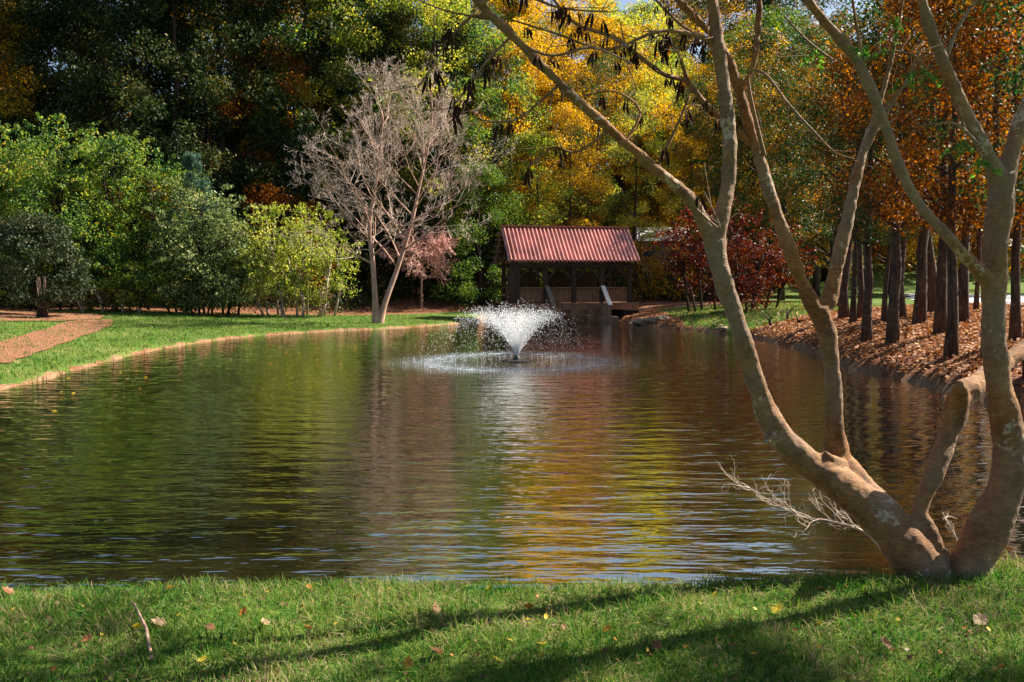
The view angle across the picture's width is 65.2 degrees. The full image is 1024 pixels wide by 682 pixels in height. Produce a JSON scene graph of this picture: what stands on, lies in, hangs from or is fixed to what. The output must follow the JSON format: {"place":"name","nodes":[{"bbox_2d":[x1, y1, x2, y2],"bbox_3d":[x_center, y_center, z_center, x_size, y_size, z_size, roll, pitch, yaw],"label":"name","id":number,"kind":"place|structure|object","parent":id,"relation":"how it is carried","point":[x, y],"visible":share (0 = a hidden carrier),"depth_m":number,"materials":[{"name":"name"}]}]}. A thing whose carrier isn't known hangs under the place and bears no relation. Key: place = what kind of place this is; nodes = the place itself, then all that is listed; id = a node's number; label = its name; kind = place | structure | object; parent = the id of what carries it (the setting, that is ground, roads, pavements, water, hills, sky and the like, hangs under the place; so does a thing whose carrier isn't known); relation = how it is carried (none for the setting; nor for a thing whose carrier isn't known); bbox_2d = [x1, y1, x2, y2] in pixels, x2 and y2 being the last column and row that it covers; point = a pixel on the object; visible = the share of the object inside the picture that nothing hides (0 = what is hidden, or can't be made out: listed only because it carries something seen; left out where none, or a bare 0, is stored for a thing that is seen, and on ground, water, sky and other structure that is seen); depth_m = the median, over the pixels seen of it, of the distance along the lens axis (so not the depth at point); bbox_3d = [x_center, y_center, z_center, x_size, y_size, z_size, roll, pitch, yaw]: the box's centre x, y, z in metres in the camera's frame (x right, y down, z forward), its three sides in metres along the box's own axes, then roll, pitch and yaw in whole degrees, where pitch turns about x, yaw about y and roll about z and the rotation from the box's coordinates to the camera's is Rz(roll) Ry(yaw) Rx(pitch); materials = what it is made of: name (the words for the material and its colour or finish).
{"place":"outdoors","nodes":[
{"label":"outdoors","id":0,"kind":"place"},
{"bbox_2d":[0,319,114,362],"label":"path","id":1,"kind":"structure","parent":0,"point":[76,328],"depth_m":26.94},
{"bbox_2d":[0,315,1023,591],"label":"water","id":2,"kind":"structure","parent":0,"point":[376,453],"depth_m":9.80,"materials":[{"name":"liquid"}]},
{"bbox_2d":[391,299,595,371],"bbox_3d":[-0.087,-0.378,21.858,6.634,2.106,6.257,0,4,0],"label":"fountain","id":3,"kind":"object","parent":2,"relation":"on","point":[517,345],"visible":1,"depth_m":21.91,"materials":[{"name":"white liquid"}]},
{"bbox_2d":[0,201,1023,681],"bbox_3d":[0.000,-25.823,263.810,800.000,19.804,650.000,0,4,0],"label":"ground","id":4,"kind":"structure","parent":0,"point":[400,307],"depth_m":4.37,"materials":[{"name":"plant"}]},
{"bbox_2d":[0,1,70,300],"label":"forest tree","id":5,"kind":"object","parent":4,"relation":"on","point":[13,85],"visible":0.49,"depth_m":48.68,"materials":[{"name":"green plant"}]},
{"bbox_2d":[0,308,103,320],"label":"mulch bed","id":6,"kind":"object","parent":4,"relation":"on","point":[56,315],"visible":0.91,"depth_m":37.15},
{"bbox_2d":[0,209,96,316],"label":"evergreen tree","id":7,"kind":"object","parent":6,"relation":"on","point":[52,232],"visible":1,"depth_m":35.77,"materials":[{"name":"green plant"}]},
{"bbox_2d":[0,0,132,277],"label":"forest tree","id":8,"kind":"object","parent":4,"relation":"on","point":[16,16],"visible":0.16,"depth_m":50.58,"materials":[{"name":"green plant"}]},
{"bbox_2d":[0,0,186,296],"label":"forest tree","id":9,"kind":"object","parent":4,"relation":"on","point":[57,19],"visible":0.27,"depth_m":48.65,"materials":[{"name":"green plant"}]},
{"bbox_2d":[0,112,214,311],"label":"shrub","id":10,"kind":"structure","parent":4,"relation":"on","point":[28,178],"depth_m":41.87,"materials":[{"name":"green plant"}]},
{"bbox_2d":[68,279,153,312],"bbox_3d":[-20.411,-2.233,40.738,4.579,1.848,1.952,-2,5,-28],"label":"dry brush","id":11,"kind":"object","parent":4,"relation":"on","point":[100,299],"visible":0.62,"depth_m":40.62,"materials":[{"name":"brown plant"}]},
{"bbox_2d":[10,0,218,288],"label":"forest tree","id":12,"kind":"object","parent":4,"relation":"on","point":[74,102],"visible":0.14,"depth_m":50.17,"materials":[{"name":"green plant"}]},
{"bbox_2d":[99,174,197,304],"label":"tree","id":13,"kind":"object","parent":4,"relation":"on","point":[147,215],"visible":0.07,"depth_m":46.51,"materials":[{"name":"green plant"}]},
{"bbox_2d":[57,0,267,294],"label":"forest tree","id":14,"kind":"object","parent":4,"relation":"on","point":[175,139],"visible":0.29,"depth_m":47.84,"materials":[{"name":"green plant"}]},
{"bbox_2d":[154,151,226,310],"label":"pine sapling","id":15,"kind":"object","parent":4,"relation":"on","point":[192,161],"visible":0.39,"depth_m":43.30,"materials":[{"name":"green plant"}]},
{"bbox_2d":[150,288,251,315],"bbox_3d":[-16.113,-1.972,41.205,5.426,1.658,2.066,0,4,0],"label":"dry brush","id":16,"kind":"object","parent":4,"relation":"on","point":[209,307],"visible":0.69,"depth_m":41.19,"materials":[{"name":"brown plant"}]},
{"bbox_2d":[132,168,274,316],"bbox_3d":[-16.102,-5.143,41.948,7.058,7.866,5.805,-2,5,-24],"label":"broadleaf shrub","id":17,"kind":"object","parent":4,"relation":"on","point":[184,266],"visible":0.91,"depth_m":41.44,"materials":[{"name":"green plant"}]},
{"bbox_2d":[116,0,291,209],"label":"forest tree","id":18,"kind":"object","parent":4,"relation":"on","point":[205,138],"visible":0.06,"depth_m":54.32,"materials":[{"name":"green plant"}]},
{"bbox_2d":[0,309,476,381],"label":"lawn grass","id":19,"kind":"structure","parent":4,"relation":"on","point":[114,314],"depth_m":33.17,"materials":[{"name":"plant"}]},
{"bbox_2d":[135,0,354,301],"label":"forest tree","id":20,"kind":"object","parent":4,"relation":"on","point":[217,24],"visible":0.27,"depth_m":50.54,"materials":[{"name":"green plant"}]},
{"bbox_2d":[199,0,335,262],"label":"forest tree","id":21,"kind":"object","parent":4,"relation":"on","point":[234,108],"visible":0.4,"depth_m":52.84,"materials":[{"name":"green plant"}]},
{"bbox_2d":[207,0,350,235],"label":"forest tree","id":22,"kind":"object","parent":4,"relation":"on","point":[293,107],"visible":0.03,"depth_m":56.54,"materials":[{"name":"green plant"}]},
{"bbox_2d":[218,179,349,305],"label":"forest tree","id":23,"kind":"object","parent":4,"relation":"on","point":[271,197],"visible":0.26,"depth_m":49.81,"materials":[{"name":"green plant"}]},
{"bbox_2d":[245,287,334,316],"bbox_3d":[-11.563,-1.976,41.568,4.711,1.705,2.206,-1,4,-14],"label":"dry brush","id":24,"kind":"object","parent":4,"relation":"on","point":[281,308],"visible":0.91,"depth_m":41.49,"materials":[{"name":"brown plant"}]},
{"bbox_2d":[225,201,365,316],"bbox_3d":[-11.593,-4.310,42.212,7.285,6.267,5.486,-2,5,-25],"label":"arching shrub","id":25,"kind":"object","parent":4,"relation":"on","point":[274,267],"visible":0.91,"depth_m":41.97,"materials":[{"name":"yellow plant"}]},
{"bbox_2d":[238,49,352,270],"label":"forest tree","id":26,"kind":"object","parent":4,"relation":"on","point":[252,113],"visible":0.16,"depth_m":54.66,"materials":[{"name":"green plant"}]},
{"bbox_2d":[200,0,393,287],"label":"forest tree","id":27,"kind":"object","parent":4,"relation":"on","point":[306,177],"visible":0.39,"depth_m":51.96,"materials":[{"name":"green plant"}]},
{"bbox_2d":[240,0,398,284],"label":"forest tree","id":28,"kind":"object","parent":4,"relation":"on","point":[309,99],"visible":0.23,"depth_m":54.40,"materials":[{"name":"green plant"}]},
{"bbox_2d":[224,0,443,274],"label":"forest tree","id":29,"kind":"object","parent":4,"relation":"on","point":[319,13],"visible":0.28,"depth_m":54.23,"materials":[{"name":"green plant"}]},
{"bbox_2d":[0,267,719,312],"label":"undergrowth","id":30,"kind":"object","parent":4,"relation":"on","point":[614,279],"visible":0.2,"depth_m":51.50,"materials":[{"name":"green plant"}]},
{"bbox_2d":[279,0,453,285],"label":"forest tree","id":31,"kind":"object","parent":4,"relation":"on","point":[376,54],"visible":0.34,"depth_m":54.53,"materials":[{"name":"green plant"}]},
{"bbox_2d":[306,0,472,272],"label":"forest tree","id":32,"kind":"object","parent":4,"relation":"on","point":[333,37],"visible":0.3,"depth_m":53.89,"materials":[{"name":"green plant"}]},
{"bbox_2d":[273,44,517,322],"bbox_3d":[-5.866,-7.697,39.445,11.731,14.037,9.161,-1,4,-18],"label":"bare tree","id":33,"kind":"object","parent":4,"relation":"on","point":[378,316],"visible":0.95,"depth_m":38.84,"materials":[{"name":"grey plant"}]},
{"bbox_2d":[319,0,503,227],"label":"forest tree","id":34,"kind":"object","parent":4,"relation":"on","point":[437,17],"visible":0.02,"depth_m":63.46,"materials":[{"name":"green plant"}]},
{"bbox_2d":[338,0,487,286],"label":"forest tree","id":35,"kind":"object","parent":4,"relation":"on","point":[405,24],"visible":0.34,"depth_m":55.04,"materials":[{"name":"green plant"}]},
{"bbox_2d":[322,216,505,300],"bbox_3d":[-6.513,-5.630,54.008,13.009,6.063,5.608,0,4,0],"label":"dark hollow shrub","id":36,"kind":"object","parent":4,"relation":"on","point":[363,267],"visible":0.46,"depth_m":53.44,"materials":[{"name":"green plant"}]},
{"bbox_2d":[376,222,459,308],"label":"weeping tree","id":37,"kind":"object","parent":4,"relation":"on","point":[433,248],"visible":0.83,"depth_m":49.33,"materials":[{"name":"pink plant"}]},
{"bbox_2d":[347,0,512,293],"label":"forest tree","id":38,"kind":"object","parent":4,"relation":"on","point":[454,6],"visible":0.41,"depth_m":53.95,"materials":[{"name":"green plant"}]},
{"bbox_2d":[380,0,518,291],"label":"forest tree","id":39,"kind":"object","parent":4,"relation":"on","point":[455,73],"visible":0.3,"depth_m":56.17,"materials":[{"name":"green plant"}]},
{"bbox_2d":[389,0,546,239],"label":"forest tree","id":40,"kind":"object","parent":4,"relation":"on","point":[493,8],"visible":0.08,"depth_m":69.72,"materials":[{"name":"green plant"}]},
{"bbox_2d":[430,158,537,307],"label":"forest tree","id":41,"kind":"object","parent":4,"relation":"on","point":[464,290],"visible":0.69,"depth_m":51.06,"materials":[{"name":"green plant"}]},
{"bbox_2d":[443,17,556,278],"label":"forest tree","id":42,"kind":"object","parent":4,"relation":"on","point":[472,129],"visible":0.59,"depth_m":54.60,"materials":[{"name":"green plant"}]},
{"bbox_2d":[0,569,1022,681],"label":"leaf crumbs","id":43,"kind":"object","parent":4,"relation":"on","point":[282,603],"visible":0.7,"depth_m":4.02,"materials":[{"name":"brown plant"}]},
{"bbox_2d":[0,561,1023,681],"bbox_3d":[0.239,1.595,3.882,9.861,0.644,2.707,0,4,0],"label":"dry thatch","id":44,"kind":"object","parent":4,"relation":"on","point":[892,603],"visible":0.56,"depth_m":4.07,"materials":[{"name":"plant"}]},
{"bbox_2d":[466,0,577,224],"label":"forest tree","id":45,"kind":"object","parent":4,"relation":"on","point":[565,99],"visible":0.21,"depth_m":66.24,"materials":[{"name":"yellow plant"}]},
{"bbox_2d":[468,16,582,239],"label":"forest tree","id":46,"kind":"object","parent":4,"relation":"on","point":[511,105],"visible":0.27,"depth_m":60.21,"materials":[{"name":"yellow plant"}]},
{"bbox_2d":[484,125,598,286],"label":"forest tree","id":47,"kind":"object","parent":4,"relation":"on","point":[538,140],"visible":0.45,"depth_m":54.91,"materials":[{"name":"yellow plant"}]},
{"bbox_2d":[461,0,629,227],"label":"forest tree","id":48,"kind":"object","parent":4,"relation":"on","point":[512,9],"visible":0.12,"depth_m":70.27,"materials":[{"name":"yellow plant"}]},
{"bbox_2d":[491,225,640,321],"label":"covered bridge","id":49,"kind":"structure","parent":4,"relation":"on","point":[558,246],"depth_m":44.54,"materials":[{"name":"red metal"}]},
{"bbox_2d":[501,0,635,268],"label":"forest tree","id":50,"kind":"object","parent":4,"relation":"on","point":[569,61],"visible":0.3,"depth_m":63.50,"materials":[{"name":"yellow plant"}]},
{"bbox_2d":[118,63,1023,274],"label":"wood","id":51,"kind":"object","parent":4,"relation":"on","point":[911,268],"depth_m":90.26,"materials":[{"name":"plant"}]},
{"bbox_2d":[530,102,615,271],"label":"forest tree","id":52,"kind":"object","parent":4,"relation":"on","point":[571,121],"visible":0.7,"depth_m":55.54,"materials":[{"name":"yellow plant"}]},
{"bbox_2d":[529,13,661,219],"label":"forest tree","id":53,"kind":"object","parent":4,"relation":"on","point":[567,33],"visible":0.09,"depth_m":76.39,"materials":[{"name":"yellow plant"}]},
{"bbox_2d":[551,50,659,282],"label":"forest tree","id":54,"kind":"object","parent":4,"relation":"on","point":[590,83],"visible":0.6,"depth_m":58.21,"materials":[{"name":"yellow plant"}]},
{"bbox_2d":[567,13,675,272],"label":"forest tree","id":55,"kind":"object","parent":4,"relation":"on","point":[613,28],"visible":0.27,"depth_m":67.19,"materials":[{"name":"yellow plant"}]},
{"bbox_2d":[548,0,697,262],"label":"forest tree","id":56,"kind":"object","parent":4,"relation":"on","point":[627,19],"visible":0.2,"depth_m":72.58,"materials":[{"name":"yellow plant"}]},
{"bbox_2d":[577,23,690,239],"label":"forest tree","id":57,"kind":"object","parent":4,"relation":"on","point":[668,53],"visible":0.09,"depth_m":79.90,"materials":[{"name":"yellow plant"}]},
{"bbox_2d":[587,88,691,288],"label":"forest tree","id":58,"kind":"object","parent":4,"relation":"on","point":[633,223],"visible":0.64,"depth_m":56.69,"materials":[{"name":"yellow plant"}]},
{"bbox_2d":[607,65,686,253],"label":"forest tree","id":59,"kind":"object","parent":4,"relation":"on","point":[662,80],"visible":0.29,"depth_m":68.14,"materials":[{"name":"yellow plant"}]},
{"bbox_2d":[591,0,717,215],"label":"forest tree","id":60,"kind":"object","parent":4,"relation":"on","point":[643,7],"visible":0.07,"depth_m":83.87,"materials":[{"name":"yellow plant"}]},
{"bbox_2d":[605,103,713,237],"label":"forest tree","id":61,"kind":"object","parent":4,"relation":"on","point":[665,115],"visible":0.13,"depth_m":70.33,"materials":[{"name":"yellow plant"}]},
{"bbox_2d":[636,227,685,296],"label":"house","id":62,"kind":"structure","parent":4,"relation":"on","point":[649,253],"depth_m":57.30,"materials":[{"name":"grey"}]},
{"bbox_2d":[622,102,703,257],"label":"forest tree","id":63,"kind":"object","parent":4,"relation":"on","point":[658,113],"visible":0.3,"depth_m":62.80,"materials":[{"name":"yellow plant"}]},
{"bbox_2d":[618,227,709,300],"bbox_3d":[10.900,-5.169,53.656,8.347,5.248,5.660,0,4,0],"label":"gold thicket","id":64,"kind":"object","parent":4,"relation":"on","point":[659,266],"visible":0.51,"depth_m":52.99,"materials":[{"name":"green plant"}]},
{"bbox_2d":[658,133,716,277],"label":"forest tree","id":65,"kind":"object","parent":4,"relation":"on","point":[688,173],"visible":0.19,"depth_m":58.61,"materials":[{"name":"yellow plant"}]},
{"bbox_2d":[617,0,760,186],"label":"forest tree","id":66,"kind":"object","parent":4,"relation":"on","point":[724,13],"visible":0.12,"depth_m":89.78,"materials":[{"name":"yellow plant"}]},
{"bbox_2d":[380,0,1023,580],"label":"multi stem tree","id":67,"kind":"object","parent":4,"relation":"on","point":[836,472],"visible":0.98,"depth_m":4.76,"materials":[{"name":"beige plant"}]},
{"bbox_2d":[712,455,880,549],"bbox_3d":[1.983,1.100,5.570,1.153,0.656,0.496,1,4,14],"label":"dead branch","id":68,"kind":"object","parent":67,"relation":"attached to","point":[800,516],"visible":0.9,"depth_m":5.54,"materials":[{"name":"wood"}]},
{"bbox_2d":[653,79,764,294],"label":"forest tree","id":69,"kind":"object","parent":4,"relation":"on","point":[690,144],"visible":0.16,"depth_m":60.84,"materials":[{"name":"yellow plant"}]},
{"bbox_2d":[654,61,783,262],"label":"forest tree","id":70,"kind":"object","parent":4,"relation":"on","point":[710,101],"visible":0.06,"depth_m":67.79,"materials":[{"name":"yellow plant"}]},
{"bbox_2d":[641,196,818,311],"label":"red maple","id":71,"kind":"object","parent":4,"relation":"on","point":[699,264],"visible":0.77,"depth_m":39.72,"materials":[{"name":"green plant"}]},
{"bbox_2d":[662,87,806,274],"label":"forest tree","id":72,"kind":"object","parent":4,"relation":"on","point":[702,176],"visible":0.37,"depth_m":53.37,"materials":[{"name":"green plant"}]},
{"bbox_2d":[697,28,791,287],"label":"forest tree","id":73,"kind":"object","parent":4,"relation":"on","point":[748,57],"visible":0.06,"depth_m":67.33,"materials":[{"name":"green plant"}]},
{"bbox_2d":[673,0,817,163],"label":"forest tree","id":74,"kind":"object","parent":4,"relation":"on","point":[740,2],"visible":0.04,"depth_m":89.87,"materials":[{"name":"green plant"}]},
{"bbox_2d":[697,5,835,289],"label":"forest tree","id":75,"kind":"object","parent":4,"relation":"on","point":[773,19],"visible":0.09,"depth_m":72.67,"materials":[{"name":"green plant"}]},
{"bbox_2d":[691,23,853,297],"bbox_3d":[18.057,-12.906,58.897,11.609,20.106,12.167,-1,4,-15],"label":"forest tree","id":76,"kind":"object","parent":4,"relation":"on","point":[747,36],"visible":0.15,"depth_m":57.46,"materials":[{"name":"green plant"}]},
{"bbox_2d":[711,58,847,300],"bbox_3d":[17.265,-10.112,50.868,8.517,15.675,9.531,-1,4,-13],"label":"forest tree","id":77,"kind":"object","parent":4,"relation":"on","point":[769,125],"visible":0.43,"depth_m":50.63,"materials":[{"name":"green plant"}]},
{"bbox_2d":[704,0,855,216],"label":"forest tree","id":78,"kind":"object","parent":4,"relation":"on","point":[776,2],"visible":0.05,"depth_m":90.27,"materials":[{"name":"green plant"}]},
{"bbox_2d":[734,16,883,297],"bbox_3d":[21.552,-12.856,57.861,11.314,20.162,12.192,4,6,42],"label":"forest tree","id":79,"kind":"object","parent":4,"relation":"on","point":[810,34],"visible":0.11,"depth_m":56.15,"materials":[{"name":"green plant"}]},
{"bbox_2d":[619,301,1023,396],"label":"leaf litter","id":80,"kind":"object","parent":4,"relation":"on","point":[928,329],"visible":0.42,"depth_m":22.28,"materials":[{"name":"plant"}]},
{"bbox_2d":[753,65,890,272],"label":"forest tree","id":81,"kind":"object","parent":4,"relation":"on","point":[826,255],"visible":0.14,"depth_m":49.73,"materials":[{"name":"green plant"}]},
{"bbox_2d":[772,9,893,317],"bbox_3d":[11.626,-6.128,28.705,4.378,11.237,4.540,1,4,18],"label":"tree","id":82,"kind":"object","parent":4,"relation":"on","point":[843,307],"visible":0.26,"depth_m":28.76,"materials":[{"name":"orange plant"}]},
{"bbox_2d":[802,106,886,306],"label":"tree","id":83,"kind":"object","parent":4,"relation":"on","point":[835,230],"visible":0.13,"depth_m":37.49,"materials":[{"name":"orange plant"}]},
{"bbox_2d":[800,33,914,318],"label":"tree","id":84,"kind":"object","parent":4,"relation":"on","point":[860,287],"visible":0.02,"depth_m":27.87,"materials":[{"name":"orange plant"}]},
{"bbox_2d":[789,0,951,342],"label":"tree","id":85,"kind":"object","parent":4,"relation":"on","point":[866,330],"visible":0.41,"depth_m":22.00,"materials":[{"name":"orange plant"}]},
{"bbox_2d":[809,39,939,323],"bbox_3d":[11.808,-5.189,26.678,3.895,9.729,4.266,2,3,-5],"label":"tree","id":86,"kind":"object","parent":4,"relation":"on","point":[853,310],"visible":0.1,"depth_m":26.91,"materials":[{"name":"orange plant"}]},
{"bbox_2d":[831,44,949,321],"bbox_3d":[12.250,-4.814,25.293,3.906,8.996,3.526,1,5,-3],"label":"tree","id":87,"kind":"object","parent":4,"relation":"on","point":[884,309],"visible":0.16,"depth_m":25.70,"materials":[{"name":"orange plant"}]},
{"bbox_2d":[768,0,1023,578],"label":"multi stem tree","id":88,"kind":"object","parent":4,"relation":"on","point":[985,535],"visible":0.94,"depth_m":4.62,"materials":[{"name":"beige plant"}]},
{"bbox_2d":[802,0,1001,343],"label":"tree","id":89,"kind":"object","parent":4,"relation":"on","point":[892,335],"visible":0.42,"depth_m":20.75,"materials":[{"name":"orange plant"}]},
{"bbox_2d":[824,0,981,317],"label":"tree","id":90,"kind":"object","parent":4,"relation":"on","point":[902,308],"visible":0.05,"depth_m":25.94,"materials":[{"name":"orange plant"}]},
{"bbox_2d":[838,0,1019,323],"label":"tree","id":91,"kind":"object","parent":4,"relation":"on","point":[919,314],"visible":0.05,"depth_m":23.91,"materials":[{"name":"orange plant"}]},
{"bbox_2d":[864,66,1002,267],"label":"forest tree","id":92,"kind":"object","parent":4,"relation":"on","point":[915,248],"visible":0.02,"depth_m":62.01,"materials":[{"name":"green plant"}]},
{"bbox_2d":[855,0,1023,357],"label":"tree","id":93,"kind":"object","parent":4,"relation":"on","point":[951,343],"visible":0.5,"depth_m":17.56,"materials":[{"name":"orange plant"}]},
{"bbox_2d":[874,14,1005,312],"bbox_3d":[14.376,-6.828,27.159,4.849,12.370,5.371,-2,3,-21],"label":"tree","id":94,"kind":"object","parent":4,"relation":"on","point":[931,277],"depth_m":26.98,"materials":[{"name":"red plant"}]},
{"bbox_2d":[872,1,1023,335],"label":"tree","id":95,"kind":"object","parent":4,"relation":"on","point":[940,318],"visible":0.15,"depth_m":20.39,"materials":[{"name":"orange plant"}]},
{"bbox_2d":[898,0,1023,355],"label":"tree","id":96,"kind":"object","parent":4,"relation":"on","point":[972,213],"visible":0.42,"depth_m":16.55,"materials":[{"name":"orange plant"}]},
{"bbox_2d":[906,0,1023,321],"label":"tree","id":97,"kind":"object","parent":4,"relation":"on","point":[963,300],"visible":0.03,"depth_m":22.91,"materials":[{"name":"orange plant"}]},
{"bbox_2d":[909,0,1023,377],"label":"tree","id":98,"kind":"object","parent":4,"relation":"on","point":[1015,10],"visible":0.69,"depth_m":14.69,"materials":[{"name":"orange plant"}]},
{"bbox_2d":[932,59,1020,308],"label":"tree","id":99,"kind":"object","parent":4,"relation":"on","point":[977,285],"visible":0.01,"depth_m":26.87,"materials":[{"name":"orange plant"}]},
{"bbox_2d":[930,0,1023,340],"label":"tree","id":100,"kind":"object","parent":4,"relation":"on","point":[1015,332],"visible":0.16,"depth_m":17.92,"materials":[{"name":"orange plant"}]},
{"bbox_2d":[17,0,1023,246],"label":"sky","id":101,"kind":"structure","parent":0,"point":[623,2],"materials":[{"name":"white"}]},
{"bbox_2d":[656,302,909,332],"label":"lawn grass","id":102,"kind":"structure","parent":0,"point":[708,308],"depth_m":37.68,"materials":[{"name":"plant"}]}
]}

